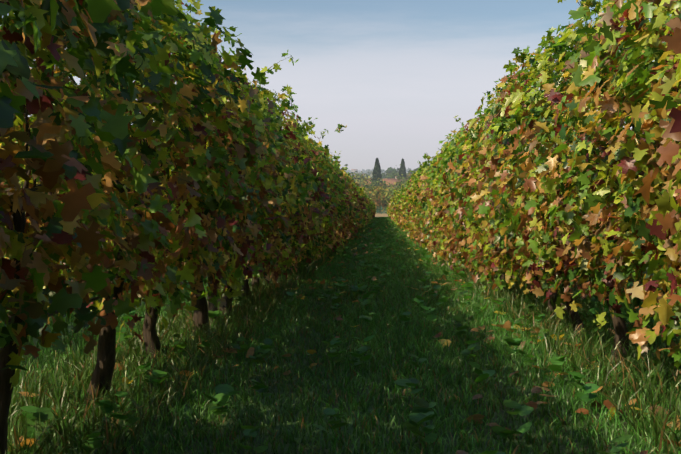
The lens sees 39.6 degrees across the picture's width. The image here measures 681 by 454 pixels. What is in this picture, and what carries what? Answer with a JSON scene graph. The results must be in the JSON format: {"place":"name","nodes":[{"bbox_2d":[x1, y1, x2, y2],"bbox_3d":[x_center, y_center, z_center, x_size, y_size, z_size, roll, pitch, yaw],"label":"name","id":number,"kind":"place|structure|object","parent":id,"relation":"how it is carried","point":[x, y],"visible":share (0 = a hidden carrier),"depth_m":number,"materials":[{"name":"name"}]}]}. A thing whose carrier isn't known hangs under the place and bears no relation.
{"place":"outdoors","nodes":[
{"label":"outdoors","id":0,"kind":"place"},
{"bbox_2d":[0,0,671,171],"label":"sky","id":1,"kind":"structure","parent":0,"point":[398,74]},
{"bbox_2d":[0,0,675,201],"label":"trellis wires","id":2,"kind":"object","parent":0,"point":[186,70],"depth_m":4.73,"materials":[{"name":"grey metal"}]},
{"bbox_2d":[0,171,680,453],"bbox_3d":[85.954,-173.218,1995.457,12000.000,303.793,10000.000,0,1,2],"label":"ground","id":3,"kind":"structure","parent":0,"point":[562,447],"depth_m":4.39,"materials":[{"name":"green plant"}]},
{"bbox_2d":[66,90,569,326],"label":"trellis posts","id":4,"kind":"object","parent":3,"relation":"on","point":[210,305],"depth_m":7.42,"materials":[{"name":"brown wood"}]},
{"bbox_2d":[2,115,644,258],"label":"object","id":5,"kind":"object","parent":3,"relation":"on","point":[21,184],"depth_m":10.59,"materials":[{"name":"green plant"}]},
{"bbox_2d":[0,64,677,453],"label":"grapevine trunks","id":6,"kind":"object","parent":3,"relation":"on","point":[106,356],"depth_m":4.42,"materials":[{"name":"brown wood"}]},
{"bbox_2d":[0,0,680,388],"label":"vine foliage","id":7,"kind":"object","parent":6,"relation":"on","point":[246,176],"visible":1,"depth_m":4.14,"materials":[{"name":"green plant"}]},
{"bbox_2d":[8,222,680,453],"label":"fallen leaves","id":8,"kind":"object","parent":3,"relation":"on","point":[421,413],"visible":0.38,"depth_m":4.84,"materials":[{"name":"green plant"}]},
{"bbox_2d":[344,167,418,178],"bbox_3d":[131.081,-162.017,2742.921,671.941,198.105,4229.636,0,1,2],"label":"distant trees","id":9,"kind":"object","parent":3,"relation":"on","point":[391,170],"visible":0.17,"depth_m":692.57,"materials":[{"name":"green plant"}]},
{"bbox_2d":[339,160,430,244],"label":"vine foliage","id":10,"kind":"object","parent":3,"relation":"on","point":[399,208],"visible":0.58,"depth_m":30.79,"materials":[{"name":"green plant"}]},
{"bbox_2d":[47,246,675,316],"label":"drip hose","id":11,"kind":"object","parent":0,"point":[97,298],"depth_m":4.31,"materials":[{"name":"black"}]},
{"bbox_2d":[375,214,387,216],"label":"headland track","id":12,"kind":"structure","parent":0,"point":[381,215],"depth_m":132.95,"materials":[{"name":"brown soil"}]},
{"bbox_2d":[367,176,407,184],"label":"farmhouse","id":13,"kind":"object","parent":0,"point":[392,181],"depth_m":349.61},
{"bbox_2d":[184,2,623,189],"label":"vine shoots","id":14,"kind":"object","parent":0,"point":[454,118],"depth_m":7.79,"materials":[{"name":"green plant"}]}
]}

